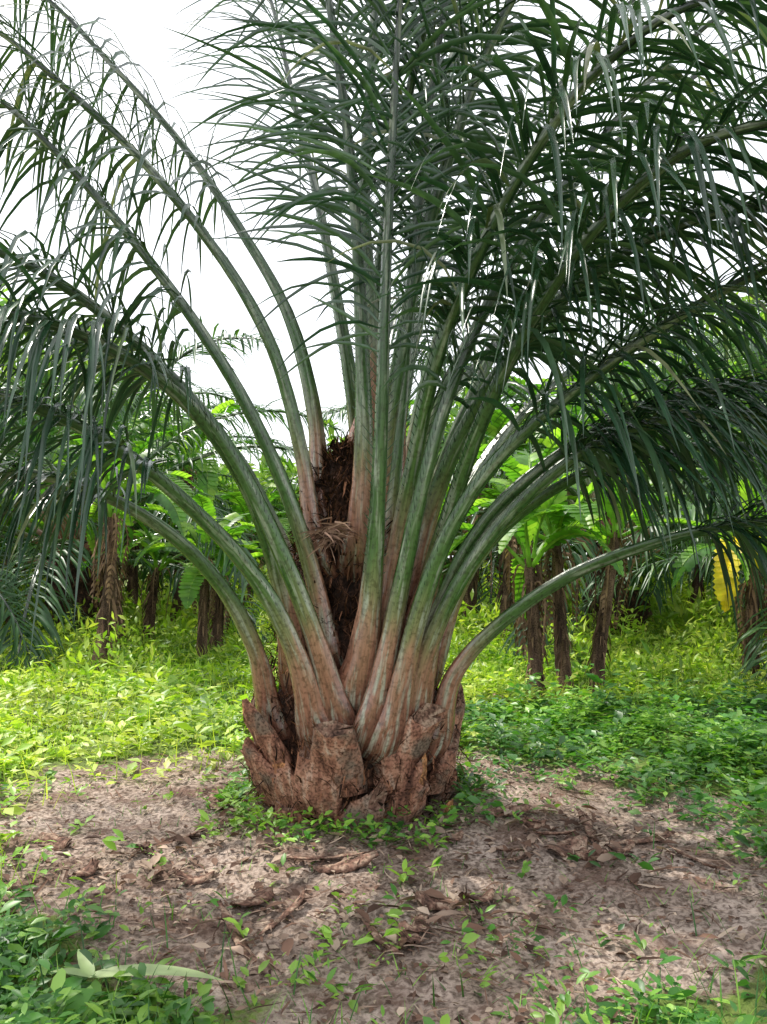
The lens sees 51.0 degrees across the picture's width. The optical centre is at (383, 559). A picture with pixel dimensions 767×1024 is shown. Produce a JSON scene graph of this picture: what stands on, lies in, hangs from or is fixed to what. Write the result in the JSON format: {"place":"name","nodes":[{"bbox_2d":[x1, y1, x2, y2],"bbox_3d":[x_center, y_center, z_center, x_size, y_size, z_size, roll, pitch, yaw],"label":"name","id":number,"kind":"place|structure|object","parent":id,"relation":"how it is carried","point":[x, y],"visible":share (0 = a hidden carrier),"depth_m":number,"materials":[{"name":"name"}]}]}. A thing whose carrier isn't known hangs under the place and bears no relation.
{"place":"outdoors","nodes":[
{"label":"outdoors","id":0,"kind":"place"},
{"bbox_2d":[0,565,766,1023],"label":"ground","id":1,"kind":"structure","parent":0,"point":[470,1001],"depth_m":3.88,"materials":[{"name":"soil"}]},
{"bbox_2d":[0,497,52,631],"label":"banana plant","id":2,"kind":"object","parent":1,"relation":"on","point":[15,565],"visible":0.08,"depth_m":17.18,"materials":[{"name":"green plant"}]},
{"bbox_2d":[0,427,78,609],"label":"banana plant","id":3,"kind":"object","parent":1,"relation":"on","point":[53,455],"visible":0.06,"depth_m":19.40,"materials":[{"name":"green plant"}]},
{"bbox_2d":[38,828,75,850],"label":"dead leaf base","id":4,"kind":"object","parent":1,"relation":"on","point":[61,843],"visible":0.84,"depth_m":4.48,"materials":[{"name":"brown plant"}]},
{"bbox_2d":[3,376,139,590],"bbox_3d":[-13.085,-0.663,20.927,13.385,8.392,13.405,0,0,-28],"label":"oil palm","id":5,"kind":"object","parent":1,"relation":"on","point":[48,449],"visible":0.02,"depth_m":20.15,"materials":[{"name":"green plant"}]},
{"bbox_2d":[0,379,153,672],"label":"oil palm","id":6,"kind":"object","parent":1,"relation":"on","point":[16,630],"visible":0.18,"depth_m":11.93,"materials":[{"name":"green plant"}]},
{"bbox_2d":[65,853,107,876],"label":"dead leaf base","id":7,"kind":"object","parent":1,"relation":"on","point":[90,868],"visible":0.98,"depth_m":4.07,"materials":[{"name":"brown plant"}]},
{"bbox_2d":[0,434,194,649],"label":"banana plant","id":8,"kind":"object","parent":1,"relation":"on","point":[182,486],"visible":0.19,"depth_m":14.01,"materials":[{"name":"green plant"}]},
{"bbox_2d":[13,429,203,670],"bbox_3d":[-3.873,0.025,11.125,2.576,3.732,3.038,2,0,-4],"label":"banana plant","id":9,"kind":"object","parent":1,"relation":"on","point":[108,605],"visible":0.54,"depth_m":11.06,"materials":[{"name":"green plant"}]},
{"bbox_2d":[66,448,194,610],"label":"banana plant","id":10,"kind":"object","parent":1,"relation":"on","point":[133,583],"visible":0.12,"depth_m":20.72,"materials":[{"name":"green plant"}]},
{"bbox_2d":[51,949,223,980],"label":"leaf","id":11,"kind":"object","parent":1,"relation":"on","point":[87,968],"visible":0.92,"depth_m":2.92,"materials":[{"name":"green plant"}]},
{"bbox_2d":[131,840,150,849],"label":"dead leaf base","id":12,"kind":"object","parent":1,"relation":"on","point":[146,843],"visible":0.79,"depth_m":4.48,"materials":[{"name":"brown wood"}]},
{"bbox_2d":[0,347,294,607],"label":"oil palm","id":13,"kind":"object","parent":1,"relation":"on","point":[235,435],"visible":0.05,"depth_m":21.14,"materials":[{"name":"green plant"}]},
{"bbox_2d":[80,511,237,644],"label":"banana plant","id":14,"kind":"object","parent":1,"relation":"on","point":[150,613],"visible":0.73,"depth_m":14.71,"materials":[{"name":"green plant"}]},
{"bbox_2d":[0,315,345,671],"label":"oil palm","id":15,"kind":"object","parent":1,"relation":"on","point":[85,582],"visible":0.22,"depth_m":15.25,"materials":[{"name":"green plant"}]},
{"bbox_2d":[156,860,216,888],"bbox_3d":[-0.971,1.556,3.968,0.277,0.108,0.203,0,0,-27],"label":"dead leaf base","id":16,"kind":"object","parent":1,"relation":"on","point":[185,878],"visible":1,"depth_m":3.96,"materials":[{"name":"brown plant"}]},
{"bbox_2d":[134,494,262,658],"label":"banana plant","id":17,"kind":"object","parent":1,"relation":"on","point":[205,605],"visible":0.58,"depth_m":12.58,"materials":[{"name":"green plant"}]},
{"bbox_2d":[171,817,227,842],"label":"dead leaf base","id":18,"kind":"object","parent":1,"relation":"on","point":[196,832],"visible":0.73,"depth_m":4.66,"materials":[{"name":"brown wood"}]},
{"bbox_2d":[116,393,292,626],"bbox_3d":[-4.747,-1.010,18.473,4.147,5.646,3.719,0,0,22],"label":"banana plant","id":19,"kind":"object","parent":1,"relation":"on","point":[211,476],"visible":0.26,"depth_m":18.07,"materials":[{"name":"green plant"}]},
{"bbox_2d":[206,786,223,809],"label":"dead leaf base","id":20,"kind":"object","parent":1,"relation":"on","point":[211,798],"visible":0.58,"depth_m":5.21,"materials":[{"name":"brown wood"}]},
{"bbox_2d":[137,521,299,651],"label":"banana plant","id":21,"kind":"object","parent":1,"relation":"on","point":[191,582],"visible":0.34,"depth_m":13.03,"materials":[{"name":"green plant"}]},
{"bbox_2d":[171,491,294,612],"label":"banana plant","id":22,"kind":"object","parent":1,"relation":"on","point":[238,499],"visible":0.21,"depth_m":17.10,"materials":[{"name":"green plant"}]},
{"bbox_2d":[217,899,258,968],"bbox_3d":[-0.632,1.593,3.384,0.148,0.069,0.488,16,2,-39],"label":"dead leaf base","id":23,"kind":"object","parent":1,"relation":"on","point":[237,936],"visible":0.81,"depth_m":3.38,"materials":[{"name":"brown plant"}]},
{"bbox_2d":[229,885,287,910],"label":"dead leaf base","id":24,"kind":"object","parent":1,"relation":"on","point":[266,894],"visible":0.96,"depth_m":3.71,"materials":[{"name":"brown plant"}]},
{"bbox_2d":[253,889,314,935],"bbox_3d":[-0.437,1.564,3.566,0.070,0.062,0.401,0,0,29],"label":"dead leaf base","id":25,"kind":"object","parent":1,"relation":"on","point":[297,902],"visible":1,"depth_m":3.58,"materials":[{"name":"brown plant"}]},
{"bbox_2d":[286,851,370,863],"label":"dead leaf base","id":26,"kind":"object","parent":1,"relation":"on","point":[318,857],"visible":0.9,"depth_m":4.16,"materials":[{"name":"brown plant"}]},
{"bbox_2d":[307,849,384,873],"bbox_3d":[-0.188,1.554,4.081,0.389,0.070,0.177,-8,7,-12],"label":"dead leaf base","id":27,"kind":"object","parent":1,"relation":"on","point":[349,865],"visible":0.98,"depth_m":4.06,"materials":[{"name":"brown plant"}]},
{"bbox_2d":[352,902,405,958],"bbox_3d":[-0.049,1.560,3.390,0.095,0.073,0.539,0,0,-21],"label":"dead leaf base","id":28,"kind":"object","parent":1,"relation":"on","point":[374,932],"visible":0.89,"depth_m":3.29,"materials":[{"name":"brown plant"}]},
{"bbox_2d":[0,0,766,830],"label":"oil palm","id":29,"kind":"object","parent":1,"relation":"on","point":[358,710],"visible":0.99,"depth_m":4.46,"materials":[{"name":"green plant"}]},
{"bbox_2d":[0,658,766,1023],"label":"weeds","id":30,"kind":"object","parent":1,"relation":"on","point":[66,1000],"visible":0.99,"depth_m":4.88,"materials":[{"name":"green plant"}]},
{"bbox_2d":[0,597,766,892],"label":"grass","id":31,"kind":"structure","parent":1,"relation":"on","point":[201,708],"depth_m":8.74,"materials":[{"name":"green plant"}]},
{"bbox_2d":[0,743,766,1023],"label":"leaf litter","id":32,"kind":"object","parent":1,"relation":"on","point":[287,944],"visible":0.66,"depth_m":3.75,"materials":[{"name":"brown soil"}]},
{"bbox_2d":[0,554,766,695],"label":"undergrowth","id":33,"kind":"object","parent":1,"relation":"on","point":[709,606],"visible":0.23,"depth_m":13.14,"materials":[{"name":"green plant"}]},
{"bbox_2d":[0,283,766,600],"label":"distant wood","id":34,"kind":"object","parent":1,"relation":"on","point":[265,479],"visible":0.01,"depth_m":28.67,"materials":[{"name":"green plant"}]},
{"bbox_2d":[0,738,766,1023],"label":"ground plants","id":35,"kind":"object","parent":1,"relation":"on","point":[465,794],"visible":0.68,"depth_m":4.35,"materials":[{"name":"green plant"}]},
{"bbox_2d":[385,915,437,962],"bbox_3d":[0.121,1.557,3.281,0.173,0.115,0.249,0,0,-30],"label":"dead leaf base","id":36,"kind":"object","parent":1,"relation":"on","point":[405,940],"visible":0.94,"depth_m":3.31,"materials":[{"name":"brown plant"}]},
{"bbox_2d":[397,913,430,933],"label":"dead leaf base","id":37,"kind":"object","parent":1,"relation":"on","point":[417,926],"visible":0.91,"depth_m":3.42,"materials":[{"name":"brown plant"}]},
{"bbox_2d":[406,884,459,914],"bbox_3d":[0.225,1.560,3.685,0.238,0.069,0.236,12,6,-9],"label":"dead leaf base","id":38,"kind":"object","parent":1,"relation":"on","point":[424,899],"visible":0.82,"depth_m":3.65,"materials":[{"name":"brown plant"}]},
{"bbox_2d":[440,829,466,842],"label":"dead leaf base","id":39,"kind":"object","parent":1,"relation":"on","point":[460,834],"visible":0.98,"depth_m":4.42,"materials":[{"name":"brown plant"}]},
{"bbox_2d":[455,886,501,903],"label":"dead leaf base","id":40,"kind":"object","parent":1,"relation":"on","point":[487,895],"visible":0.98,"depth_m":3.69,"materials":[{"name":"brown plant"}]},
{"bbox_2d":[437,439,526,587],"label":"banana plant","id":41,"kind":"object","parent":1,"relation":"on","point":[450,560],"visible":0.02,"depth_m":20.73,"materials":[{"name":"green plant"}]},
{"bbox_2d":[406,371,591,627],"bbox_3d":[2.141,-1.098,17.810,4.741,5.809,4.293,0,0,-24],"label":"banana plant","id":42,"kind":"object","parent":1,"relation":"on","point":[500,423],"visible":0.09,"depth_m":17.95,"materials":[{"name":"green plant"}]},
{"bbox_2d":[266,363,732,620],"bbox_3d":[3.481,-0.846,25.011,14.277,8.952,14.298,0,0,18],"label":"oil palm","id":43,"kind":"object","parent":1,"relation":"on","point":[333,412],"visible":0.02,"depth_m":21.23,"materials":[{"name":"green plant"}]},
{"bbox_2d":[478,802,538,818],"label":"dead leaf base","id":44,"kind":"object","parent":1,"relation":"on","point":[516,807],"visible":0.89,"depth_m":4.88,"materials":[{"name":"brown plant"}]},
{"bbox_2d":[495,847,523,857],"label":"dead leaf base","id":45,"kind":"object","parent":1,"relation":"on","point":[511,850],"visible":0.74,"depth_m":4.18,"materials":[{"name":"brown plant"}]},
{"bbox_2d":[501,849,534,861],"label":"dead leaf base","id":46,"kind":"object","parent":1,"relation":"on","point":[517,858],"visible":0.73,"depth_m":4.15,"materials":[{"name":"brown plant"}]},
{"bbox_2d":[438,453,611,646],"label":"banana plant","id":47,"kind":"object","parent":1,"relation":"on","point":[505,603],"visible":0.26,"depth_m":15.02,"materials":[{"name":"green plant"}]},
{"bbox_2d":[515,813,546,831],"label":"dead leaf base","id":48,"kind":"object","parent":1,"relation":"on","point":[533,825],"visible":0.94,"depth_m":4.67,"materials":[{"name":"brown plant"}]},
{"bbox_2d":[460,468,623,701],"bbox_3d":[1.838,0.434,9.415,2.198,3.000,2.572,0,0,-41],"label":"banana plant","id":49,"kind":"object","parent":1,"relation":"on","point":[528,578],"visible":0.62,"depth_m":9.18,"materials":[{"name":"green plant"}]},
{"bbox_2d":[437,416,653,660],"bbox_3d":[1.985,-0.156,12.393,3.153,3.839,3.442,0,0,-41],"label":"banana plant","id":50,"kind":"object","parent":1,"relation":"on","point":[521,458],"visible":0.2,"depth_m":12.34,"materials":[{"name":"green plant"}]},
{"bbox_2d":[446,463,654,698],"bbox_3d":[2.110,0.321,9.586,3.038,3.181,2.576,-3,-1,-1],"label":"banana plant","id":51,"kind":"object","parent":1,"relation":"on","point":[559,613],"visible":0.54,"depth_m":9.54,"materials":[{"name":"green plant"}]},
{"bbox_2d":[533,829,575,837],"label":"dead leaf base","id":52,"kind":"object","parent":1,"relation":"on","point":[558,833],"visible":0.94,"depth_m":4.50,"materials":[{"name":"brown plant"}]},
{"bbox_2d":[536,835,587,860],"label":"dead leaf base","id":53,"kind":"object","parent":1,"relation":"on","point":[563,848],"visible":0.89,"depth_m":4.31,"materials":[{"name":"brown plant"}]},
{"bbox_2d":[507,367,645,612],"bbox_3d":[4.863,-1.589,20.855,4.567,6.755,5.104,0,0,27],"label":"banana plant","id":54,"kind":"object","parent":1,"relation":"on","point":[523,382],"visible":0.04,"depth_m":20.90,"materials":[{"name":"green plant"}]},
{"bbox_2d":[389,323,766,666],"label":"oil palm","id":55,"kind":"object","parent":1,"relation":"on","point":[583,542],"visible":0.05,"depth_m":15.91,"materials":[{"name":"green plant"}]},
{"bbox_2d":[575,807,601,841],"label":"dead leaf base","id":56,"kind":"object","parent":1,"relation":"on","point":[589,829],"visible":0.89,"depth_m":4.70,"materials":[{"name":"brown plant"}]},
{"bbox_2d":[523,361,653,473],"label":"banana plant","id":57,"kind":"object","parent":1,"relation":"on","point":[544,379],"visible":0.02,"depth_m":21.84,"materials":[{"name":"green plant"}]},
{"bbox_2d":[572,846,622,862],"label":"dead leaf base","id":58,"kind":"object","parent":1,"relation":"on","point":[582,854],"visible":0.62,"depth_m":4.22,"materials":[{"name":"brown plant"}]},
{"bbox_2d":[599,836,637,853],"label":"dead leaf base","id":59,"kind":"object","parent":1,"relation":"on","point":[628,847],"visible":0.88,"depth_m":4.29,"materials":[{"name":"brown plant"}]},
{"bbox_2d":[498,468,749,695],"bbox_3d":[2.571,0.312,9.032,2.695,2.815,2.419,0,0,-21],"label":"banana plant","id":60,"kind":"object","parent":1,"relation":"on","point":[599,648],"visible":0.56,"depth_m":9.21,"materials":[{"name":"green plant"}]},
{"bbox_2d":[609,830,678,844],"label":"dead leaf base","id":61,"kind":"object","parent":1,"relation":"on","point":[665,835],"visible":0.84,"depth_m":4.53,"materials":[{"name":"brown plant"}]},
{"bbox_2d":[532,340,766,613],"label":"oil palm","id":62,"kind":"object","parent":1,"relation":"on","point":[657,595],"visible":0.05,"depth_m":16.21,"materials":[{"name":"green plant"}]},
{"bbox_2d":[547,339,766,689],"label":"oil palm","id":63,"kind":"object","parent":1,"relation":"on","point":[749,664],"visible":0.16,"depth_m":11.09,"materials":[{"name":"green plant"}]},
{"bbox_2d":[625,431,741,621],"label":"banana plant","id":64,"kind":"object","parent":1,"relation":"on","point":[650,612],"visible":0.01,"depth_m":19.10,"materials":[{"name":"green plant"}]},
{"bbox_2d":[668,844,731,871],"bbox_3d":[1.645,1.583,4.239,0.075,0.060,0.433,0,0,-24],"label":"dead leaf base","id":65,"kind":"object","parent":1,"relation":"on","point":[716,867],"visible":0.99,"depth_m":4.19,"materials":[{"name":"brown plant"}]},
{"bbox_2d":[652,479,766,679],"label":"banana plant","id":66,"kind":"object","parent":1,"relation":"on","point":[685,561],"visible":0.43,"depth_m":10.21,"materials":[{"name":"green plant"}]},
{"bbox_2d":[685,431,760,613],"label":"banana plant","id":67,"kind":"object","parent":1,"relation":"on","point":[696,584],"visible":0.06,"depth_m":20.73,"materials":[{"name":"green plant"}]},
{"bbox_2d":[718,360,764,609],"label":"banana plant","id":68,"kind":"object","parent":1,"relation":"on","point":[733,395],"visible":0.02,"depth_m":21.37,"materials":[{"name":"green plant"}]},
{"bbox_2d":[0,0,766,557],"label":"sky","id":69,"kind":"structure","parent":0,"point":[137,24],"materials":[{"name":"white"}]}
]}

